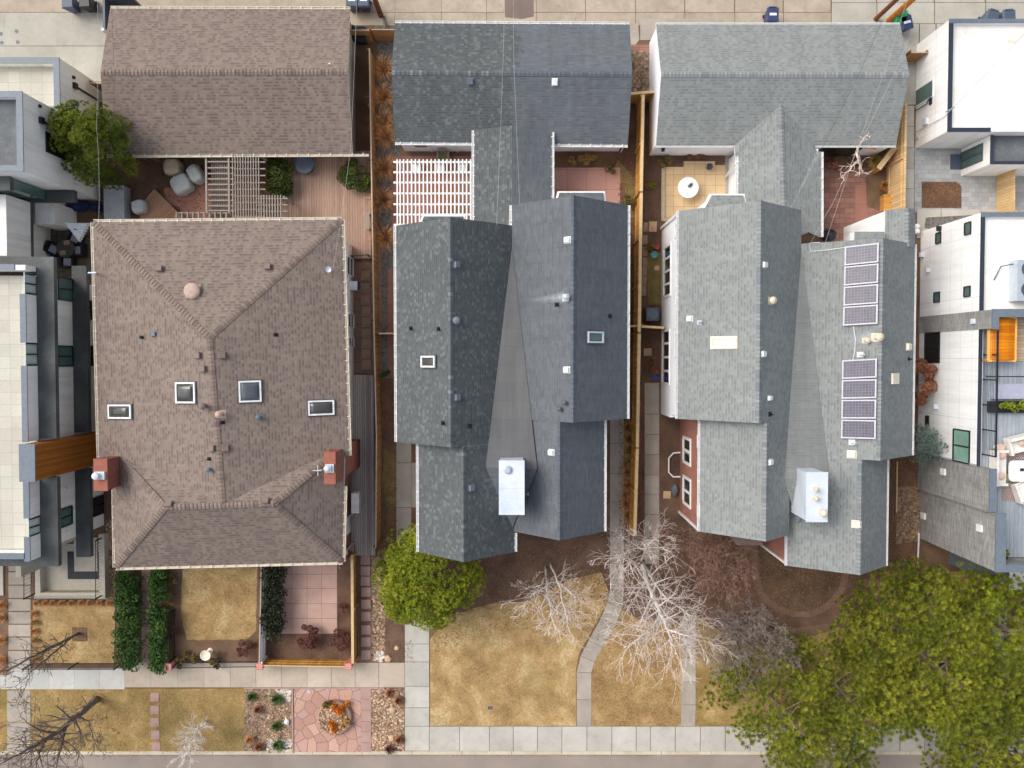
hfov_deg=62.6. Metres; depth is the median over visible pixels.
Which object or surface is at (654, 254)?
flower pot
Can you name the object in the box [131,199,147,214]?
furniture cover
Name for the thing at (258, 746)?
spiky plant
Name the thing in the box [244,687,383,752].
bed edging
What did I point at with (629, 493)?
ornamental grass
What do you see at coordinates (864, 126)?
overhead cable
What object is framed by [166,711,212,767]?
bare tree
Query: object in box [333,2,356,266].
overhead cable
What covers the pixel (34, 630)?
ornamental grass
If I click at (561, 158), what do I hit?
garden bed
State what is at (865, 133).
overhead cable
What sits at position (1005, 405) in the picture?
terrace plant
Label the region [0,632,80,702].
bare tree
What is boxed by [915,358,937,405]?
rust shrub
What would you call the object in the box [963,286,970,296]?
window
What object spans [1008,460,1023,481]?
coffee table
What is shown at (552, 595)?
birch tree
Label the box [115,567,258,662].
garden bed
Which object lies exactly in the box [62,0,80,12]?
wheelie bin
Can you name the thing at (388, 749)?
spiky plant
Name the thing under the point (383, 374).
leafy bush
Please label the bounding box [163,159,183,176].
furniture cover
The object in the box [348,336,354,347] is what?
window
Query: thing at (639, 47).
apron
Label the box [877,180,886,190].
mixed shrub
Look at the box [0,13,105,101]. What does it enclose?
driveway
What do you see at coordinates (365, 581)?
stepping stone
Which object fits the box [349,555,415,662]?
side yard
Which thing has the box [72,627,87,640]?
planting square
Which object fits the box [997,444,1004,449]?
side table
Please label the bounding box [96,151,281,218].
back garden
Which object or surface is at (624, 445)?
straw litter
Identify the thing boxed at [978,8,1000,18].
wheelie bin
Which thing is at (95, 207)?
tarpaulin
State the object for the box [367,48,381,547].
board fence
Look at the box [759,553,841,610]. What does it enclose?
garden bed
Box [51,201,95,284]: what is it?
patio
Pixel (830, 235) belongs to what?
barbecue
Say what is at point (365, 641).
stepping stone
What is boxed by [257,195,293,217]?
pergola
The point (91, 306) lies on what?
window
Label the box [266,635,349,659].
leaf litter
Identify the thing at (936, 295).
window
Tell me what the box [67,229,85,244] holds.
wicker chair
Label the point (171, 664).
brick pier
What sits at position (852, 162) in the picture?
leaf litter
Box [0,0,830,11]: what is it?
alley paving
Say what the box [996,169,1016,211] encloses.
board fence
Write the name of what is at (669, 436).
garden bed
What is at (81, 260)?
patio paving
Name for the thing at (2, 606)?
ornamental grass
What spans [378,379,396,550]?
leaf litter
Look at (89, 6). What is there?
wheelie bin
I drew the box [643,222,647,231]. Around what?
stepping stone
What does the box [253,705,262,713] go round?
spiky plant
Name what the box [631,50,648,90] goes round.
gravel bed
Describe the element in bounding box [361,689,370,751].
stone border
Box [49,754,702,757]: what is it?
street litter
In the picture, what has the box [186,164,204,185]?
furniture cover
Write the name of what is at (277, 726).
spiky plant
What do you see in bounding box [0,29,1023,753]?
yard
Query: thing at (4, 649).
front yard
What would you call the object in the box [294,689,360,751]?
flagstones
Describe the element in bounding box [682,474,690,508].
window
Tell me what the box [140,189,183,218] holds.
wooden deck
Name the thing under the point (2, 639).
ornamental grass
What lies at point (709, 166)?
flower pot
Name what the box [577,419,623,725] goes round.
front walk
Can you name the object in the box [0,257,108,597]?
house
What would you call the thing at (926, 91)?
window
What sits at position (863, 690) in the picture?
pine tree
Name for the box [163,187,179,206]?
patio
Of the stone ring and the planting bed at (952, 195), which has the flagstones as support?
the stone ring
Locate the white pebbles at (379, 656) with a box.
[374,651,384,661]
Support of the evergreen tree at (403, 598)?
on the garden bed at (829, 615)
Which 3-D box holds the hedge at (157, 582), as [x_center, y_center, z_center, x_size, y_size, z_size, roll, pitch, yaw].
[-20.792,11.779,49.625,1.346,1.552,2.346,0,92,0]
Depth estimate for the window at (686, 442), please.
48.16 m
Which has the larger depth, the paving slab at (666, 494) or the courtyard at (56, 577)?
the courtyard at (56, 577)
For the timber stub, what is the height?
0.368 m
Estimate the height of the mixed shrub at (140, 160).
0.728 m
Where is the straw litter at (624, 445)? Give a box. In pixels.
[623,442,630,531]
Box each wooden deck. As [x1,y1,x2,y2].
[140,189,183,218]
[282,151,371,258]
[350,375,375,555]
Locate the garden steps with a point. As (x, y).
(352, 548)
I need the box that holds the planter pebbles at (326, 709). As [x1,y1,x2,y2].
[318,706,346,734]
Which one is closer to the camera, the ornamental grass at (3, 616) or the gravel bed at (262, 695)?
the ornamental grass at (3, 616)
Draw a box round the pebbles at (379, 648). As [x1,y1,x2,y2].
[372,563,384,660]
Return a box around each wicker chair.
[43,240,59,257]
[58,257,76,268]
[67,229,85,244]
[73,243,87,256]
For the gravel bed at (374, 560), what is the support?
on the side yard at (359, 610)
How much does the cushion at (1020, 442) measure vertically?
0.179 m
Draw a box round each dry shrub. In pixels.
[568,154,598,165]
[604,160,615,174]
[624,193,636,208]
[658,155,671,167]
[687,154,705,158]
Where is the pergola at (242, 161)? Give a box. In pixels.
[232,154,268,217]
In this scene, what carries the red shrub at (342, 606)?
on the garden bed at (344, 591)
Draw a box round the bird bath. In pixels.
[200,648,212,660]
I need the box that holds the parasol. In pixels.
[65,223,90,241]
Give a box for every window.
[0,179,44,199]
[45,131,71,162]
[57,276,72,301]
[58,345,73,366]
[61,505,72,527]
[90,300,92,319]
[90,345,93,365]
[93,494,104,516]
[346,254,353,277]
[348,311,354,328]
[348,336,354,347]
[413,145,428,147]
[662,329,669,384]
[663,242,671,297]
[674,222,675,238]
[674,328,675,357]
[682,435,690,466]
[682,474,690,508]
[915,79,933,107]
[924,332,939,362]
[925,415,928,425]
[933,291,939,302]
[935,232,941,244]
[952,428,969,464]
[960,143,982,169]
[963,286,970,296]
[964,221,971,235]
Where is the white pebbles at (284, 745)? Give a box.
[266,738,291,752]
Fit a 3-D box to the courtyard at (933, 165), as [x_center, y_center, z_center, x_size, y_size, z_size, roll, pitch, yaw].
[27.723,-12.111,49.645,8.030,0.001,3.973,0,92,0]
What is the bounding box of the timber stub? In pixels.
[383,16,385,28]
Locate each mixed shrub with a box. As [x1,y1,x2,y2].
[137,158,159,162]
[825,156,840,168]
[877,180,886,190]
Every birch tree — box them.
[501,560,607,650]
[587,508,744,701]
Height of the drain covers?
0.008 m
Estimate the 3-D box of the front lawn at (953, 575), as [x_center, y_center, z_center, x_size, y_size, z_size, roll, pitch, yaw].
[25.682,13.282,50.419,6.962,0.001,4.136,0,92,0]
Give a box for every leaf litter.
[129,158,210,218]
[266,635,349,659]
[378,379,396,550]
[386,640,413,661]
[432,597,764,660]
[618,159,640,535]
[644,154,660,382]
[824,151,884,169]
[889,461,921,593]
[922,183,961,207]
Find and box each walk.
[0,566,3,595]
[7,690,30,752]
[8,566,30,668]
[396,442,410,555]
[411,463,415,506]
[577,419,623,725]
[645,383,658,563]
[681,615,695,725]
[905,106,913,207]
[917,209,1023,237]
[993,583,1006,722]
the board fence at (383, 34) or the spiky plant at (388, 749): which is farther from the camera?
the spiky plant at (388, 749)
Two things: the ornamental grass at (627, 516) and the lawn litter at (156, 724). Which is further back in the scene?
the lawn litter at (156, 724)
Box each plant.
[245,734,255,744]
[246,691,255,702]
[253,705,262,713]
[253,741,263,751]
[269,691,283,705]
[269,736,286,753]
[271,720,281,731]
[383,744,394,753]
[385,688,394,698]
[393,694,403,706]
[395,735,402,744]
[644,244,654,250]
[644,359,653,370]
[647,183,654,188]
[649,365,658,375]
[999,401,1011,409]
[1007,402,1018,412]
[1015,400,1023,409]
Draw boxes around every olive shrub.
[165,592,176,605]
[167,575,177,585]
[174,650,190,668]
[190,653,198,663]
[210,651,220,669]
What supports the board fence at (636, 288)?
on the garden bed at (629, 155)
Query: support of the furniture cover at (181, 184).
on the patio at (184, 207)
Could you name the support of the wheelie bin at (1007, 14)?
on the alley paving at (862, 12)
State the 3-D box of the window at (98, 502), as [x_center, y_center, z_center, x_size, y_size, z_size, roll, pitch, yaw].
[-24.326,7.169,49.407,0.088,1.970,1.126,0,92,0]
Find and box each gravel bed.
[105,520,115,601]
[244,689,266,752]
[267,689,291,750]
[371,557,384,661]
[371,688,403,750]
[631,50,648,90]
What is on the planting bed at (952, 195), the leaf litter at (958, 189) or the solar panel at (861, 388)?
the leaf litter at (958, 189)
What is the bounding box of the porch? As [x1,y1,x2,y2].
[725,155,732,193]
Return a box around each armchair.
[1003,433,1023,455]
[1010,482,1023,504]
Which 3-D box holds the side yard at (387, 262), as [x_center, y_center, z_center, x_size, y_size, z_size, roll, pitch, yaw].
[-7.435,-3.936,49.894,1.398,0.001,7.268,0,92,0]
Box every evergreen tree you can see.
[46,99,138,190]
[371,523,486,631]
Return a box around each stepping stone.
[150,692,158,701]
[150,705,158,713]
[150,717,158,726]
[151,730,159,738]
[151,742,160,750]
[360,576,369,585]
[361,259,369,267]
[361,271,369,280]
[361,283,369,292]
[361,295,369,304]
[361,307,370,315]
[361,329,370,337]
[361,339,369,347]
[361,556,369,564]
[361,566,369,575]
[361,587,370,596]
[361,599,370,608]
[361,612,370,620]
[361,625,370,634]
[361,637,370,646]
[361,650,370,659]
[362,318,369,326]
[362,349,369,358]
[362,360,370,369]
[641,286,645,295]
[642,267,646,276]
[642,277,646,285]
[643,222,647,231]
[643,235,647,244]
[643,247,647,255]
[643,258,647,266]
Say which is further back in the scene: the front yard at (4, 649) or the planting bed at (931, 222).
the front yard at (4, 649)
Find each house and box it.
[0,57,100,256]
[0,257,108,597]
[88,217,359,569]
[394,125,629,561]
[660,103,916,574]
[918,212,1023,571]
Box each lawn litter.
[36,693,242,751]
[187,569,255,636]
[431,593,597,722]
[595,635,679,724]
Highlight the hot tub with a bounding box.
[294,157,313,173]
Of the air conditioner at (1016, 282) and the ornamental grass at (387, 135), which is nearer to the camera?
the air conditioner at (1016, 282)
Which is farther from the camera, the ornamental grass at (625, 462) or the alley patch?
the ornamental grass at (625, 462)
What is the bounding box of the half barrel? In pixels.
[880,194,890,211]
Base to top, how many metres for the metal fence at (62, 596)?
1.270 m
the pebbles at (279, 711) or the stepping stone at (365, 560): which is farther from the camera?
the pebbles at (279, 711)
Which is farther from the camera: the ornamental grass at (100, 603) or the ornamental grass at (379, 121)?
the ornamental grass at (100, 603)
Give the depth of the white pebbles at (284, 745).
50.64 m
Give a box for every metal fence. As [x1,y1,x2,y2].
[22,570,122,669]
[23,538,101,599]
[168,609,175,663]
[172,661,257,667]
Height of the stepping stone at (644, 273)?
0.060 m
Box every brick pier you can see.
[164,658,177,670]
[256,661,264,669]
[345,657,353,669]
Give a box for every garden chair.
[412,163,420,170]
[436,163,444,170]
[459,163,465,170]
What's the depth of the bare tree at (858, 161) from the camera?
47.43 m
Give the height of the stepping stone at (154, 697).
0.060 m
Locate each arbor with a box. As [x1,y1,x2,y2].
[176,212,236,218]
[205,157,245,217]
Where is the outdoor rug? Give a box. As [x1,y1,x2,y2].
[1002,443,1023,500]
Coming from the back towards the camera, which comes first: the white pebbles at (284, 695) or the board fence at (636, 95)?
the white pebbles at (284, 695)
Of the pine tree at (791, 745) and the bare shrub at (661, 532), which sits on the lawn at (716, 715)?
the pine tree at (791, 745)
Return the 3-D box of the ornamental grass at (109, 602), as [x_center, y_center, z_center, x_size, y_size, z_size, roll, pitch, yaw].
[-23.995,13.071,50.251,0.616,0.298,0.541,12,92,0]
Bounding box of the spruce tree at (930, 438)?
[905,423,948,465]
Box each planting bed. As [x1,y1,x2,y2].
[922,182,960,207]
[925,215,971,228]
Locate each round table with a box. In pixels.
[56,239,74,256]
[678,177,698,197]
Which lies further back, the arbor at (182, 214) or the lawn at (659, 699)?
the lawn at (659, 699)
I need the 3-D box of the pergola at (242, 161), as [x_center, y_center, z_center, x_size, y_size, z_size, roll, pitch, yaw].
[-14.745,-11.116,48.410,1.838,2.550,3.634,0,92,0]
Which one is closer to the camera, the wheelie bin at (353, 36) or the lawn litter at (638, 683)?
the wheelie bin at (353, 36)
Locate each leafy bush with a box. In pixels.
[264,157,293,197]
[336,157,370,191]
[380,369,390,377]
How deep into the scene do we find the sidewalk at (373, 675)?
50.52 m
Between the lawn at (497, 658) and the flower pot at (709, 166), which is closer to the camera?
the flower pot at (709, 166)
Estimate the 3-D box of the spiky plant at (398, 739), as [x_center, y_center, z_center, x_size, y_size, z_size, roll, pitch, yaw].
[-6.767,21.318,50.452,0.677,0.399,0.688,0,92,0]
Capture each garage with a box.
[100,6,368,157]
[392,21,631,152]
[649,23,909,155]
[914,19,1023,175]
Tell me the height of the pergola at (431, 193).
2.650 m
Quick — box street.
[0,754,1023,767]
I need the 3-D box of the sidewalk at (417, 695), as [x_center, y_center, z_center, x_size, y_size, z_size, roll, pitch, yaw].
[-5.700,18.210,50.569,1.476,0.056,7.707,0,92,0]
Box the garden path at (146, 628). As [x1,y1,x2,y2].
[141,569,150,662]
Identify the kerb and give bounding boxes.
[0,751,1023,754]
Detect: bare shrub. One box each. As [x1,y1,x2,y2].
[652,518,705,558]
[682,595,804,697]
[685,532,756,606]
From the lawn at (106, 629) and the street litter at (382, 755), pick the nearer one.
the lawn at (106, 629)
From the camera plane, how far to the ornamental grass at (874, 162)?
49.13 m
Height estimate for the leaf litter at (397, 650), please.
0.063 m
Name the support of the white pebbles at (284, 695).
on the gravel bed at (274, 719)
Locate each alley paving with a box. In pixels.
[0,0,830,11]
[350,13,830,24]
[832,0,1023,22]
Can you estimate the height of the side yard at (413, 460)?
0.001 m
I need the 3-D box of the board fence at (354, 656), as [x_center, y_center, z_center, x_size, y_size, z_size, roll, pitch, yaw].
[-9.315,13.185,49.873,0.236,1.101,6.442,0,92,0]
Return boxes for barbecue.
[821,229,835,241]
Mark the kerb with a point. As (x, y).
(494, 753)
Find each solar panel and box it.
[841,400,875,418]
[841,420,875,438]
[842,358,876,378]
[842,379,876,398]
[843,284,877,305]
[843,304,877,325]
[844,243,878,265]
[844,263,878,285]
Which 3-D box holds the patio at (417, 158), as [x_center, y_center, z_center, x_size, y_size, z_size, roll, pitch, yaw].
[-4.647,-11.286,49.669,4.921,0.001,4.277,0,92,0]
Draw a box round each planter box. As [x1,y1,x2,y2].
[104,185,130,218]
[987,401,1023,412]
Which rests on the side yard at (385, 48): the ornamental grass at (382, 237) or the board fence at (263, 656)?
the ornamental grass at (382, 237)
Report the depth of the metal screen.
47.86 m
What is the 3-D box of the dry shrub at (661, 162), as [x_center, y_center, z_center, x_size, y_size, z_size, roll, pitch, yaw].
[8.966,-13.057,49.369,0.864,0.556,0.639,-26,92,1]
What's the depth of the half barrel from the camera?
49.09 m
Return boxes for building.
[949,552,1023,589]
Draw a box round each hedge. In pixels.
[111,570,145,672]
[145,603,173,674]
[146,569,171,603]
[259,566,289,644]
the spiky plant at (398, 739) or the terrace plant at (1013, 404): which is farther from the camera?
the spiky plant at (398, 739)
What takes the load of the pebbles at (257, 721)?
on the gravel bed at (262, 695)
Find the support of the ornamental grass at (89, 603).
on the lawn at (106, 629)
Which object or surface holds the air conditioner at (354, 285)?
attached to the house at (223, 362)
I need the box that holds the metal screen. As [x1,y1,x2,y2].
[101,0,141,33]
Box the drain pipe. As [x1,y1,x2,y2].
[917,533,919,563]
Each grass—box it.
[0,600,6,609]
[0,613,5,622]
[0,634,6,646]
[0,654,7,663]
[0,667,6,675]
[30,610,39,617]
[30,618,39,625]
[31,628,38,635]
[33,600,40,607]
[42,599,48,606]
[58,599,65,606]
[67,598,75,607]
[86,600,94,606]
[95,599,104,606]
[106,600,112,606]
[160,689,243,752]
[364,82,392,115]
[365,107,393,137]
[365,184,398,216]
[367,53,391,86]
[367,120,394,152]
[368,153,398,182]
[369,221,393,253]
[383,449,395,510]
[615,160,634,217]
[618,495,637,513]
[619,419,632,434]
[620,456,631,472]
[620,485,630,501]
[621,431,640,446]
[621,442,630,459]
[621,478,630,493]
[621,509,638,522]
[622,465,631,480]
[648,253,660,304]
[865,155,881,169]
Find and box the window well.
[668,452,679,477]
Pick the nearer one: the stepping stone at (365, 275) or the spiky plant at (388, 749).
the stepping stone at (365, 275)
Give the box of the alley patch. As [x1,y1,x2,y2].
[504,0,533,18]
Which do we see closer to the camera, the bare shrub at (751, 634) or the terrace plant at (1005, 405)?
the terrace plant at (1005, 405)
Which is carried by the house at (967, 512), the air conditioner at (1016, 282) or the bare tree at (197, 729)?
the air conditioner at (1016, 282)
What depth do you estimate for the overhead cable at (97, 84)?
42.64 m
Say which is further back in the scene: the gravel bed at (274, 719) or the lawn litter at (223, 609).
the gravel bed at (274, 719)
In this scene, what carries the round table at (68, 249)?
on the patio at (88, 216)
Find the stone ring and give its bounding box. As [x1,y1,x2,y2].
[317,699,351,734]
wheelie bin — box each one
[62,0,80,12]
[79,0,96,12]
[346,0,358,11]
[352,25,356,43]
[354,26,366,44]
[358,0,371,11]
[762,6,778,22]
[891,9,907,23]
[901,14,913,32]
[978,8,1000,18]
[999,9,1015,18]
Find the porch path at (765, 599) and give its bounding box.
[751,545,848,616]
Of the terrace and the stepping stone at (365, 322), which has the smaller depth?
the stepping stone at (365, 322)
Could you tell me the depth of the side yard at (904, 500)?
50.24 m
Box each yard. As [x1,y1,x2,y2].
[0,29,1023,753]
[0,566,115,667]
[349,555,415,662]
[353,246,380,377]
[355,42,370,150]
[366,28,377,210]
[375,26,399,255]
[376,379,421,561]
[380,256,393,378]
[886,243,921,571]
[896,486,920,543]
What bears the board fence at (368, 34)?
on the side yard at (374, 48)
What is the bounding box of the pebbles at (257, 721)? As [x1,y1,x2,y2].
[245,689,266,751]
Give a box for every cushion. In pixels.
[999,453,1006,458]
[999,472,1004,479]
[1018,440,1023,446]
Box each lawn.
[0,689,243,752]
[33,602,114,662]
[181,567,256,639]
[430,573,608,725]
[591,610,681,725]
[695,614,1023,725]
[883,572,992,616]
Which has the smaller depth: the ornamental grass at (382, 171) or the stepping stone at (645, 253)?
the ornamental grass at (382, 171)
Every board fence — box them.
[89,80,101,90]
[259,566,267,662]
[263,656,346,666]
[350,28,374,42]
[351,552,358,663]
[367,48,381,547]
[371,27,393,40]
[378,331,393,334]
[627,95,644,535]
[630,89,653,103]
[641,324,663,328]
[870,143,896,174]
[884,102,906,208]
[906,50,927,61]
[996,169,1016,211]
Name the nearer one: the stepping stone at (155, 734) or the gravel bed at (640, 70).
the gravel bed at (640, 70)
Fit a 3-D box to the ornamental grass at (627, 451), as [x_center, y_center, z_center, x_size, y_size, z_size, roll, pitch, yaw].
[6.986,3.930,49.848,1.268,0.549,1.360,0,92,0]
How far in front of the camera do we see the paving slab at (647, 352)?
49.92 m
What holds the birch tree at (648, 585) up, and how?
on the garden bed at (829, 615)
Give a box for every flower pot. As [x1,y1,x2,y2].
[651,251,657,257]
[706,163,712,169]
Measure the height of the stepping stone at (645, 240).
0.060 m
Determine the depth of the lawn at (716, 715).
50.55 m
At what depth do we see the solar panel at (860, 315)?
42.49 m
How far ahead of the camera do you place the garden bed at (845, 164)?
49.61 m
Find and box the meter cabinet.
[347,491,361,518]
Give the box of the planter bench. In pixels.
[365,212,369,229]
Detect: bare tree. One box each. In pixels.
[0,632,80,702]
[0,689,118,767]
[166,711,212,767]
[839,132,872,183]
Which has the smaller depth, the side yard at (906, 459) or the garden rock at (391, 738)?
the side yard at (906, 459)
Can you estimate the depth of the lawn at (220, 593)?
50.41 m
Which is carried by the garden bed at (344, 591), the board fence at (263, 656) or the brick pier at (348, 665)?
the board fence at (263, 656)
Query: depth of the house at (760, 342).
43.51 m
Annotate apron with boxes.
[630,23,638,44]
[631,45,648,49]
[640,19,708,39]
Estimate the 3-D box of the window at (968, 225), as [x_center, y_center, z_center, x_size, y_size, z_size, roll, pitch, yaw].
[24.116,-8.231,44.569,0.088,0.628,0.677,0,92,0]
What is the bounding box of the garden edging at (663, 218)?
[661,164,669,220]
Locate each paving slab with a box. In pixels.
[644,348,651,355]
[649,221,656,231]
[663,491,670,498]
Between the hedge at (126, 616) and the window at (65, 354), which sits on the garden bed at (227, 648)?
the hedge at (126, 616)
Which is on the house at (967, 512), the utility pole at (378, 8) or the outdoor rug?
the outdoor rug
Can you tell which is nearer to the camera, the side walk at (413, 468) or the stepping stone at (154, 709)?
the side walk at (413, 468)
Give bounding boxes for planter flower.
[322,700,332,707]
[328,720,340,734]
[330,701,349,715]
[339,716,350,727]
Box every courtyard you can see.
[34,544,105,598]
[915,148,1023,211]
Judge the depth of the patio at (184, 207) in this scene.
49.68 m
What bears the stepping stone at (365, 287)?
on the side yard at (357, 311)
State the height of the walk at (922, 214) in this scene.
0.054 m
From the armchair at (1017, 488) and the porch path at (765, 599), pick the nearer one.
the armchair at (1017, 488)
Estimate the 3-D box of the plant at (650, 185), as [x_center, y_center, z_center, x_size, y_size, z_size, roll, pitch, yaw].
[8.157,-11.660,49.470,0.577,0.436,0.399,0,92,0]
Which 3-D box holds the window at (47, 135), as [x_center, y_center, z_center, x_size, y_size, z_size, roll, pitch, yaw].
[-24.241,-12.661,45.120,0.088,2.632,1.062,0,92,0]
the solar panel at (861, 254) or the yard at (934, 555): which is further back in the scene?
the yard at (934, 555)
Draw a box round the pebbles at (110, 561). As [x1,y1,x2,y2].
[106,521,115,598]
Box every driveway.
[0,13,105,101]
[902,24,942,104]
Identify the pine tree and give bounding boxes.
[698,629,841,767]
[759,695,879,767]
[771,629,906,758]
[822,556,1023,755]
[899,647,1023,767]
[921,561,1023,688]
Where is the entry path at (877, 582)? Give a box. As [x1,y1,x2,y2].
[863,579,883,606]
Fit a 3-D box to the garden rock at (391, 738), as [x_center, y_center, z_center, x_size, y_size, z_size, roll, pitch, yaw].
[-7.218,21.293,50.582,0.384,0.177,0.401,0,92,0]
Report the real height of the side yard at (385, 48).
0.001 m
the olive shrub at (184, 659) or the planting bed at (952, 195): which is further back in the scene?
the olive shrub at (184, 659)
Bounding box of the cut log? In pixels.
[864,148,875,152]
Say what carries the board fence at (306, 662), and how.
on the garden bed at (344, 591)
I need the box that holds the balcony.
[982,317,1016,361]
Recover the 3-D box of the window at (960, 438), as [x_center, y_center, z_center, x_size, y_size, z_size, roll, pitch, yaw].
[24.116,3.332,45.216,0.088,1.668,1.786,0,92,0]
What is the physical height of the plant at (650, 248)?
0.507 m
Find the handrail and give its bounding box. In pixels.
[896,461,897,512]
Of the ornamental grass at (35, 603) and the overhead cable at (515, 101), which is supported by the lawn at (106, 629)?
the ornamental grass at (35, 603)
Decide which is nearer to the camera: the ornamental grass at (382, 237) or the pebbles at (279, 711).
the ornamental grass at (382, 237)
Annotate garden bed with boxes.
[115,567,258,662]
[259,559,350,659]
[385,550,414,661]
[419,515,885,632]
[554,151,623,167]
[620,91,641,516]
[642,102,741,549]
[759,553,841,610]
[824,149,886,167]
[865,168,886,210]
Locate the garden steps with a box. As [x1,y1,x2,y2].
[349,537,354,550]
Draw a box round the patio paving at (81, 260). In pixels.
[50,230,90,284]
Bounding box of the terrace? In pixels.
[279,565,336,633]
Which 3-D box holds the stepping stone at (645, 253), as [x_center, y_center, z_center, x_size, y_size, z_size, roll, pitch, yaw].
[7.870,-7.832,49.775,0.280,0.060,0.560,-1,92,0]
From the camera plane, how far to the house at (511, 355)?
43.30 m
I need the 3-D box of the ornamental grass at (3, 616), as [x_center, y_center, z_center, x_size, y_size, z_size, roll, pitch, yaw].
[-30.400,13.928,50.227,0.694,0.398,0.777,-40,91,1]
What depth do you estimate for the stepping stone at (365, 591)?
50.36 m
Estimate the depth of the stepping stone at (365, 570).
50.32 m
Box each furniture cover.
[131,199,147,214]
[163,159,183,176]
[170,173,194,195]
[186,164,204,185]
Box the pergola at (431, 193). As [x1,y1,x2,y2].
[393,159,471,225]
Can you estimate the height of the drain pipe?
0.140 m
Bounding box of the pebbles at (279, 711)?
[267,689,291,752]
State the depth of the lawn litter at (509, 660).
50.49 m
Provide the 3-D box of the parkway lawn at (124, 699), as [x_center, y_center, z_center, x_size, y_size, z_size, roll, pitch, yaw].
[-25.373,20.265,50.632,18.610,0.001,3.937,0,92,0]
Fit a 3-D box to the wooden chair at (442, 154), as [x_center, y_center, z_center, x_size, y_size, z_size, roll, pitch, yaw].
[-4.023,-13.306,49.143,0.740,0.950,0.605,0,92,0]
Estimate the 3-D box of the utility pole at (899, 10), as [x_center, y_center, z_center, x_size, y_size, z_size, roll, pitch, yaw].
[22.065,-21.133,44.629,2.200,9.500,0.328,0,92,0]
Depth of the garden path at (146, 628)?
50.41 m
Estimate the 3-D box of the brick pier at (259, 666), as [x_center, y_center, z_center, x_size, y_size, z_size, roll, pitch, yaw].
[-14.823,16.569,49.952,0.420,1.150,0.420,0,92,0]
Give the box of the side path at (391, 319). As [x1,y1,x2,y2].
[388,269,393,378]
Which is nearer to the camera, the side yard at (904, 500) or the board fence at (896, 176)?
the board fence at (896, 176)
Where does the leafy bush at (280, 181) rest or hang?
on the wooden deck at (319, 190)
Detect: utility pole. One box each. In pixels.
[372,0,382,17]
[874,0,898,20]
[886,0,915,22]
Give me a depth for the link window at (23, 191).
45.03 m
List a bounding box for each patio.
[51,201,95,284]
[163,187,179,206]
[180,180,210,217]
[392,156,471,228]
[554,168,619,203]
[665,161,724,217]
[818,168,881,241]
[855,183,868,222]
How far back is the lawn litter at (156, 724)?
50.59 m
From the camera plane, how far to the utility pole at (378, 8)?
48.15 m
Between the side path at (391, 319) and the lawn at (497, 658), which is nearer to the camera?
the side path at (391, 319)
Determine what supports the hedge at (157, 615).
on the garden bed at (227, 648)
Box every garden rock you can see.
[384,655,391,661]
[389,707,395,712]
[389,735,394,741]
[671,484,678,496]
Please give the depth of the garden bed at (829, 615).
50.37 m
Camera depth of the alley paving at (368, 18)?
49.35 m
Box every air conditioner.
[350,281,359,289]
[644,308,658,321]
[993,260,1023,301]
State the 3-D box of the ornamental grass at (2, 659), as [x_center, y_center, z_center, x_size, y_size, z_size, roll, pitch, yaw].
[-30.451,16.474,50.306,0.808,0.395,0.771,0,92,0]
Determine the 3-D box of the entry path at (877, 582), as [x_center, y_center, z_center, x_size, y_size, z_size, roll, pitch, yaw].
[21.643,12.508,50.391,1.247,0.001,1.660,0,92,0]
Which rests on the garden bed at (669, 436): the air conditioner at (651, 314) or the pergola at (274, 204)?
the air conditioner at (651, 314)
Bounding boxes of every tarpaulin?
[66,200,90,211]
[88,203,103,211]
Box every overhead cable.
[97,0,98,223]
[111,2,114,122]
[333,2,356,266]
[497,3,504,206]
[513,13,519,202]
[810,0,925,243]
[825,4,889,141]
[826,0,907,239]
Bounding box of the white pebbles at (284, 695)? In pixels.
[276,689,291,701]
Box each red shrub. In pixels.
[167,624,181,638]
[236,639,257,656]
[296,624,318,649]
[328,628,349,651]
[338,602,346,614]
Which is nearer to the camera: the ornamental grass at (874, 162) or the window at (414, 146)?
the window at (414, 146)
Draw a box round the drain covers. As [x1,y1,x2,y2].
[0,29,19,44]
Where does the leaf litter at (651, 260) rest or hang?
on the garden bed at (669, 436)
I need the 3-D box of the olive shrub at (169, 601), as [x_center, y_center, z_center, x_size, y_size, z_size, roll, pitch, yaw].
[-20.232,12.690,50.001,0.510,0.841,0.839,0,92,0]
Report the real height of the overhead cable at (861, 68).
4.311 m
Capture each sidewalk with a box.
[0,668,124,688]
[125,663,404,686]
[405,624,428,750]
[430,726,1023,750]
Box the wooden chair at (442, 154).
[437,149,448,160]
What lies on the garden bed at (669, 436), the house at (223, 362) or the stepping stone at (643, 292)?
the stepping stone at (643, 292)
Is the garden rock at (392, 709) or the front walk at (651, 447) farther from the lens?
the garden rock at (392, 709)
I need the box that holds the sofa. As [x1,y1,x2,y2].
[989,449,1008,486]
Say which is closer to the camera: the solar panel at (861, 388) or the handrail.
the solar panel at (861, 388)

